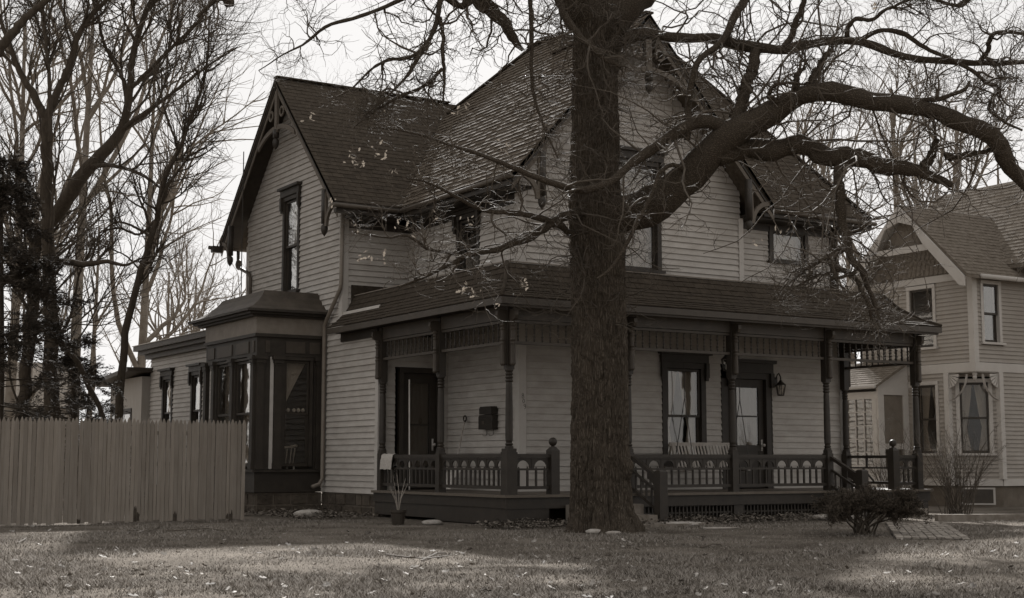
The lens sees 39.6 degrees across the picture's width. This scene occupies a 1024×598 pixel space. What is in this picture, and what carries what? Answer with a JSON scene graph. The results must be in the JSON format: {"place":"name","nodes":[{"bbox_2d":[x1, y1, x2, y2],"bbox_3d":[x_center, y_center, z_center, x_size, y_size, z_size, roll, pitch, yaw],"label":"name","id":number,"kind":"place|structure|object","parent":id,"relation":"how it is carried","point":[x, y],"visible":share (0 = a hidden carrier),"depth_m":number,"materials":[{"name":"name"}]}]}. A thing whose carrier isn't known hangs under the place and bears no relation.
{"place":"outdoors","nodes":[
{"label":"outdoors","id":0,"kind":"place"},
{"bbox_2d":[4,362,83,483],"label":"distant house","id":1,"kind":"structure","parent":0,"point":[37,373],"depth_m":63.19,"materials":[{"name":"grey"}]},
{"bbox_2d":[409,379,409,489],"bbox_3d":[-2.055,2.710,28.470,0.027,2.200,0.067,4,-8,-32],"label":"white pole","id":2,"kind":"object","parent":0,"point":[409,430],"visible":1,"depth_m":28.47,"materials":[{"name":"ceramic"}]},
{"bbox_2d":[0,490,1023,597],"bbox_3d":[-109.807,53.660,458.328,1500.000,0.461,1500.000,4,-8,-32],"label":"ground","id":3,"kind":"structure","parent":0,"point":[456,527],"depth_m":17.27,"materials":[{"name":"plant"}]},
{"bbox_2d":[4,116,97,402],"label":"bare tree","id":4,"kind":"object","parent":3,"relation":"on","point":[64,316],"visible":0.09,"depth_m":61.16,"materials":[{"name":"brown plant"}]},
{"bbox_2d":[7,266,106,480],"bbox_3d":[-10.344,1.890,32.077,2.378,6.107,1.088,1,-7,-7],"label":"bare tree","id":5,"kind":"object","parent":3,"relation":"on","point":[81,369],"visible":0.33,"depth_m":32.26,"materials":[{"name":"brown plant"}]},
{"bbox_2d":[0,148,144,514],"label":"hemlock","id":6,"kind":"object","parent":3,"relation":"on","point":[20,194],"visible":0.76,"depth_m":30.17,"materials":[{"name":"green plant"}]},
{"bbox_2d":[10,330,145,504],"bbox_3d":[-11.180,3.104,36.087,3.828,4.712,3.795,4,-8,-32],"label":"hemlock","id":7,"kind":"object","parent":3,"relation":"on","point":[67,360],"visible":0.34,"depth_m":35.84,"materials":[{"name":"green plant"}]},
{"bbox_2d":[0,0,184,437],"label":"bare tree","id":8,"kind":"object","parent":3,"relation":"on","point":[9,395],"visible":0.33,"depth_m":44.73,"materials":[{"name":"brown plant"}]},
{"bbox_2d":[0,0,194,426],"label":"bare tree","id":9,"kind":"object","parent":3,"relation":"on","point":[48,169],"visible":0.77,"depth_m":33.91,"materials":[{"name":"brown plant"}]},
{"bbox_2d":[0,0,198,284],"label":"bare tree","id":10,"kind":"object","parent":3,"relation":"on","point":[10,35],"visible":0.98,"depth_m":30.94,"materials":[{"name":"brown plant"}]},
{"bbox_2d":[58,185,143,459],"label":"bare tree","id":11,"kind":"object","parent":3,"relation":"on","point":[93,352],"visible":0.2,"depth_m":64.28,"materials":[{"name":"brown plant"}]},
{"bbox_2d":[0,416,245,525],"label":"picket fence","id":12,"kind":"object","parent":3,"relation":"on","point":[92,495],"visible":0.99,"depth_m":24.95,"materials":[{"name":"wood"}]},
{"bbox_2d":[0,0,255,466],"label":"bare tree","id":13,"kind":"object","parent":3,"relation":"on","point":[90,111],"visible":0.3,"depth_m":40.85,"materials":[{"name":"brown plant"}]},
{"bbox_2d":[85,258,192,367],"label":"bare tree","id":14,"kind":"object","parent":3,"relation":"on","point":[134,319],"visible":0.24,"depth_m":70.87,"materials":[{"name":"brown plant"}]},
{"bbox_2d":[0,0,283,483],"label":"bare tree","id":15,"kind":"object","parent":3,"relation":"on","point":[68,193],"visible":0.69,"depth_m":34.98,"materials":[{"name":"brown plant"}]},
{"bbox_2d":[43,0,273,422],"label":"bare tree","id":16,"kind":"object","parent":3,"relation":"on","point":[162,194],"visible":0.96,"depth_m":32.96,"materials":[{"name":"brown plant"}]},
{"bbox_2d":[102,191,221,339],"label":"bare tree","id":17,"kind":"object","parent":3,"relation":"on","point":[168,327],"visible":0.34,"depth_m":62.68,"materials":[{"name":"brown plant"}]},
{"bbox_2d":[22,0,321,367],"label":"bare tree","id":18,"kind":"object","parent":3,"relation":"on","point":[140,361],"visible":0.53,"depth_m":46.32,"materials":[{"name":"brown plant"}]},
{"bbox_2d":[151,208,245,334],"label":"bare tree","id":19,"kind":"object","parent":3,"relation":"on","point":[194,313],"visible":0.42,"depth_m":58.80,"materials":[{"name":"brown plant"}]},
{"bbox_2d":[166,528,234,531],"bbox_3d":[-4.726,3.585,22.076,1.149,0.037,0.510,-2,-7,14],"label":"fallen stick","id":20,"kind":"object","parent":3,"relation":"on","point":[197,529],"visible":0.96,"depth_m":22.12,"materials":[{"name":"brown wood"}]},
{"bbox_2d":[293,509,321,517],"bbox_3d":[-3.896,4.146,27.394,0.418,0.182,0.664,-2,-7,18],"label":"field stone","id":21,"kind":"object","parent":3,"relation":"on","point":[304,512],"visible":0.7,"depth_m":27.16,"materials":[{"name":"grey stone"}]},
{"bbox_2d":[311,493,340,511],"bbox_3d":[-3.821,4.200,29.206,0.444,0.516,0.708,-6,-9,43],"label":"bare shrub","id":22,"kind":"object","parent":3,"relation":"on","point":[322,503],"visible":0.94,"depth_m":29.23,"materials":[{"name":"brown plant"}]},
{"bbox_2d":[389,477,407,524],"bbox_3d":[-1.946,3.428,24.342,0.311,0.876,0.297,4,-8,-32],"label":"potted shrub","id":23,"kind":"object","parent":3,"relation":"on","point":[397,516],"visible":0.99,"depth_m":24.22,"materials":[{"name":"plastic"}]},
{"bbox_2d":[385,553,450,558],"bbox_3d":[-0.997,2.864,15.875,0.702,0.044,0.695,4,-8,-32],"label":"fallen stick","id":24,"kind":"object","parent":3,"relation":"on","point":[395,555],"visible":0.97,"depth_m":15.67,"materials":[{"name":"wood"}]},
{"bbox_2d":[422,520,442,524],"bbox_3d":[-1.379,3.840,24.431,0.247,0.098,0.388,-6,-9,41],"label":"field stone","id":25,"kind":"object","parent":3,"relation":"on","point":[432,522],"visible":0.88,"depth_m":24.34,"materials":[{"name":"grey stone"}]},
{"bbox_2d":[421,552,444,560],"bbox_3d":[-0.888,2.882,15.975,0.040,0.039,1.349,-1,-7,8],"label":"fallen stick","id":26,"kind":"object","parent":3,"relation":"on","point":[425,558],"visible":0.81,"depth_m":15.81,"materials":[{"name":"wood"}]},
{"bbox_2d":[5,523,1023,597],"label":"fallen leaves","id":27,"kind":"object","parent":3,"relation":"on","point":[592,583],"visible":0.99,"depth_m":13.97,"materials":[{"name":"brown plant"}]},
{"bbox_2d":[90,10,941,523],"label":"house","id":28,"kind":"structure","parent":3,"relation":"on","point":[342,368],"depth_m":29.35,"materials":[{"name":"beige wood"}]},
{"bbox_2d":[157,367,174,447],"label":"window","id":29,"kind":"structure","parent":28,"relation":"in","point":[166,374],"depth_m":39.62,"materials":[{"name":"paint"}]},
{"bbox_2d":[186,362,202,447],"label":"window","id":30,"kind":"structure","parent":28,"relation":"in","point":[195,372],"depth_m":37.61,"materials":[{"name":"paint"}]},
{"bbox_2d":[230,152,247,298],"bbox_3d":[-6.622,-1.505,33.658,0.815,3.907,0.311,-3,-7,26],"label":"antenna mast","id":31,"kind":"object","parent":28,"relation":"attached to","point":[242,236],"visible":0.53,"depth_m":33.45,"materials":[{"name":"black metal"}]},
{"bbox_2d":[277,181,302,291],"bbox_3d":[-5.026,-1.355,32.593,0.344,2.505,1.170,4,-8,-32],"label":"window","id":32,"kind":"structure","parent":28,"relation":"in","point":[289,194],"depth_m":32.85,"materials":[{"name":"paint"}]},
{"bbox_2d":[285,445,297,468],"bbox_3d":[-4.929,3.595,30.587,0.521,0.924,0.504,4,-8,-32],"label":"spindle chair","id":33,"kind":"object","parent":28,"relation":"in","point":[291,446],"visible":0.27,"depth_m":30.51,"materials":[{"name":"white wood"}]},
{"bbox_2d":[380,453,397,469],"bbox_3d":[-2.396,3.175,27.801,0.190,0.317,0.480,4,-8,-32],"label":"rug","id":34,"kind":"object","parent":28,"relation":"hanging from","point":[385,461],"visible":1,"depth_m":27.76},
{"bbox_2d":[396,367,437,489],"bbox_3d":[-1.880,2.624,28.769,0.980,2.440,0.181,4,-8,-32],"label":"door","id":35,"kind":"structure","parent":28,"relation":"in","point":[420,444],"depth_m":28.83,"materials":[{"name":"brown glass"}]},
{"bbox_2d":[446,415,466,488],"bbox_3d":[-1.093,2.994,27.914,0.645,1.451,0.540,4,-8,-32],"label":"snow shovel","id":36,"kind":"object","parent":28,"relation":"on","point":[465,416],"visible":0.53,"depth_m":27.97,"materials":[{"name":"black metal"}]},
{"bbox_2d":[449,203,481,273],"bbox_3d":[-0.886,-1.167,28.821,0.290,1.415,1.130,4,-8,-32],"label":"window","id":37,"kind":"structure","parent":28,"relation":"in","point":[467,212],"depth_m":29.06,"materials":[{"name":"paint"}]},
{"bbox_2d":[478,406,497,435],"bbox_3d":[-0.473,2.372,27.578,0.150,0.570,0.520,4,-8,-32],"label":"mailbox","id":38,"kind":"object","parent":28,"relation":"attached to","point":[486,421],"visible":1,"depth_m":27.45,"materials":[{"name":"black metal"}]},
{"bbox_2d":[619,145,667,273],"bbox_3d":[2.452,-1.788,28.718,1.520,2.505,0.358,4,-8,-32],"label":"window","id":39,"kind":"structure","parent":28,"relation":"in","point":[657,260],"depth_m":28.92,"materials":[{"name":"paint"}]},
{"bbox_2d":[658,352,712,465],"bbox_3d":[3.471,2.228,28.896,1.320,2.305,0.358,4,-8,-32],"label":"window","id":40,"kind":"structure","parent":28,"relation":"in","point":[671,362],"depth_m":29.05,"materials":[{"name":"paint"}]},
{"bbox_2d":[669,343,750,471],"bbox_3d":[3.890,1.967,28.018,1.500,2.865,0.686,4,-8,-32],"label":"porch swing","id":41,"kind":"object","parent":28,"relation":"hanging from","point":[673,445],"visible":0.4,"depth_m":28.06,"materials":[{"name":"black wood"}]},
{"bbox_2d":[721,351,726,370],"bbox_3d":[4.160,0.935,27.603,0.230,0.930,0.203,4,-8,-32],"label":"hanging lantern","id":42,"kind":"object","parent":28,"relation":"hanging from","point":[723,358],"visible":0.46,"depth_m":27.54,"materials":[{"name":"black metal"}]},
{"bbox_2d":[724,359,776,487],"bbox_3d":[4.973,2.614,29.738,1.340,2.680,0.272,4,-8,-32],"label":"door","id":43,"kind":"structure","parent":28,"relation":"in","point":[762,372],"depth_m":29.90,"materials":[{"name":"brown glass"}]},
{"bbox_2d":[775,373,785,395],"bbox_3d":[5.681,1.807,30.114,0.210,0.489,0.277,1,-7,-6],"label":"wall lantern","id":44,"kind":"object","parent":28,"relation":"attached to","point":[780,382],"depth_m":30.06,"materials":[{"name":"black metal"}]},
{"bbox_2d":[767,226,808,265],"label":"window","id":45,"kind":"structure","parent":28,"relation":"in","point":[772,245],"depth_m":31.29,"materials":[{"name":"glass"}]},
{"bbox_2d":[88,0,1023,533],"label":"oak tree","id":46,"kind":"object","parent":3,"relation":"on","point":[604,214],"visible":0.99,"depth_m":20.95,"materials":[{"name":"brown plant"}]},
{"bbox_2d":[244,507,883,527],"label":"leaf litter","id":47,"kind":"object","parent":3,"relation":"on","point":[743,517],"visible":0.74,"depth_m":25.44,"materials":[{"name":"brown plant"}]},
{"bbox_2d":[585,529,599,533],"bbox_3d":[1.251,3.503,21.427,0.282,0.084,0.185,4,-8,-32],"label":"field stone","id":48,"kind":"object","parent":3,"relation":"on","point":[592,531],"visible":0.75,"depth_m":21.34,"materials":[{"name":"grey stone"}]},
{"bbox_2d":[605,531,620,534],"bbox_3d":[1.503,3.494,21.251,0.264,0.056,0.166,4,-8,-32],"label":"field stone","id":49,"kind":"object","parent":3,"relation":"on","point":[615,532],"visible":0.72,"depth_m":21.19,"materials":[{"name":"grey stone"}]},
{"bbox_2d":[644,522,713,527],"bbox_3d":[2.341,3.816,23.876,2.050,0.100,0.780,4,-8,-32],"label":"concrete pad","id":50,"kind":"object","parent":3,"relation":"on","point":[657,524],"visible":0.21,"depth_m":23.72,"materials":[{"name":"grey concrete"}]},
{"bbox_2d":[659,521,700,525],"bbox_3d":[2.854,3.795,23.983,0.804,0.084,0.437,2,-7,-13],"label":"field stone","id":51,"kind":"object","parent":3,"relation":"on","point":[682,522],"visible":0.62,"depth_m":23.86,"materials":[{"name":"grey stone"}]},
{"bbox_2d":[700,543,720,547],"bbox_3d":[2.525,3.116,18.020,0.022,0.039,0.833,-3,-7,26],"label":"fallen stick","id":52,"kind":"object","parent":3,"relation":"on","point":[710,544],"visible":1,"depth_m":17.95,"materials":[{"name":"wood"}]},
{"bbox_2d":[715,56,772,127],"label":"bare tree","id":53,"kind":"object","parent":3,"relation":"on","point":[731,86],"visible":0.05,"depth_m":57.27,"materials":[{"name":"brown plant"}]},
{"bbox_2d":[696,2,800,109],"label":"bare tree","id":54,"kind":"object","parent":3,"relation":"on","point":[728,56],"visible":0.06,"depth_m":55.09,"materials":[{"name":"brown plant"}]},
{"bbox_2d":[812,514,853,519],"bbox_3d":[5.996,4.058,26.427,0.855,0.126,0.315,1,-7,-4],"label":"field stone","id":55,"kind":"object","parent":3,"relation":"on","point":[818,516],"visible":0.25,"depth_m":26.31,"materials":[{"name":"grey stone"}]},
{"bbox_2d":[781,119,888,363],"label":"bare tree","id":56,"kind":"object","parent":3,"relation":"on","point":[852,353],"visible":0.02,"depth_m":57.06,"materials":[{"name":"brown plant"}]},
{"bbox_2d":[773,0,929,236],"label":"bare tree","id":57,"kind":"object","parent":3,"relation":"on","point":[805,130],"visible":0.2,"depth_m":44.52,"materials":[{"name":"brown plant"}]},
{"bbox_2d":[720,9,992,288],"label":"bare tree","id":58,"kind":"object","parent":3,"relation":"on","point":[870,86],"visible":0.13,"depth_m":50.46,"materials":[{"name":"brown plant"}]},
{"bbox_2d":[809,481,932,534],"bbox_3d":[5.363,3.119,21.193,1.684,0.838,1.386,0,-7,0],"label":"juniper bush","id":59,"kind":"object","parent":3,"relation":"on","point":[842,505],"visible":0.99,"depth_m":20.84,"materials":[{"name":"green plant"}]},
{"bbox_2d":[804,1,981,280],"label":"bare tree","id":60,"kind":"object","parent":3,"relation":"on","point":[896,189],"visible":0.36,"depth_m":45.56,"materials":[{"name":"brown plant"}]},
{"bbox_2d":[853,413,939,488],"bbox_3d":[8.597,3.644,32.387,2.444,2.346,2.122,0,-7,1],"label":"bare shrub","id":61,"kind":"object","parent":3,"relation":"on","point":[878,473],"visible":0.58,"depth_m":32.33,"materials":[{"name":"brown plant"}]},
{"bbox_2d":[834,53,973,214],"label":"bare tree","id":62,"kind":"object","parent":3,"relation":"on","point":[915,161],"visible":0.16,"depth_m":53.19,"materials":[{"name":"brown plant"}]},
{"bbox_2d":[885,522,971,539],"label":"walkway","id":63,"kind":"structure","parent":3,"relation":"on","point":[916,529],"depth_m":21.59,"materials":[{"name":"brick"}]},
{"bbox_2d":[845,181,1023,506],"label":"neighbour house","id":64,"kind":"structure","parent":3,"relation":"on","point":[972,357],"depth_m":34.85,"materials":[{"name":"paint"}]},
{"bbox_2d":[905,284,938,350],"bbox_3d":[10.206,0.470,35.353,0.240,1.605,1.020,4,-8,-32],"label":"window","id":65,"kind":"structure","parent":64,"relation":"in","point":[910,291],"depth_m":35.27,"materials":[{"name":"paint"}]},
{"bbox_2d":[911,381,941,455],"bbox_3d":[10.267,2.945,35.037,0.308,1.815,0.900,4,-8,-32],"label":"window","id":66,"kind":"structure","parent":64,"relation":"in","point":[926,386],"depth_m":35.19,"materials":[{"name":"paint"}]},
{"bbox_2d":[955,378,996,454],"bbox_3d":[11.170,2.852,34.354,0.948,1.845,0.308,-2,-7,13],"label":"window","id":67,"kind":"structure","parent":64,"relation":"in","point":[984,400],"depth_m":34.39,"materials":[{"name":"paint"}]},
{"bbox_2d":[962,488,995,504],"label":"cellar window","id":68,"kind":"structure","parent":64,"relation":"in","point":[994,494],"depth_m":34.03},
{"bbox_2d":[979,279,1006,345],"bbox_3d":[11.543,0.331,34.356,0.830,1.555,0.240,4,-8,-32],"label":"window","id":69,"kind":"structure","parent":64,"relation":"in","point":[996,285],"depth_m":34.43,"materials":[{"name":"paint"}]},
{"bbox_2d":[856,6,1023,195],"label":"bare tree","id":70,"kind":"object","parent":3,"relation":"on","point":[956,136],"visible":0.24,"depth_m":48.10,"materials":[{"name":"brown plant"}]},
{"bbox_2d":[880,403,1015,513],"bbox_3d":[8.802,3.161,28.766,2.717,2.486,2.560,-2,-7,17],"label":"bare shrub","id":71,"kind":"object","parent":3,"relation":"on","point":[947,483],"visible":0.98,"depth_m":28.46,"materials":[{"name":"brown plant"}]},
{"bbox_2d":[910,81,999,279],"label":"bare tree","id":72,"kind":"object","parent":3,"relation":"on","point":[972,161],"visible":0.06,"depth_m":55.41,"materials":[{"name":"brown plant"}]},
{"bbox_2d":[935,514,1023,521],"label":"edging beam","id":73,"kind":"structure","parent":3,"relation":"on","point":[972,517],"depth_m":25.89,"materials":[{"name":"wood"}]},
{"bbox_2d":[0,0,1023,427],"label":"sky","id":74,"kind":"structure","parent":0,"point":[352,29],"materials":[{"name":"white"}]},
{"bbox_2d":[701,527,737,528],"bbox_3d":[3.357,3.694,22.930,0.643,0.035,0.209,0,-7,0],"label":"field stone","id":75,"kind":"object","parent":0,"point":[719,527],"visible":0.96,"depth_m":22.86,"materials":[{"name":"grey stone"}]}
]}

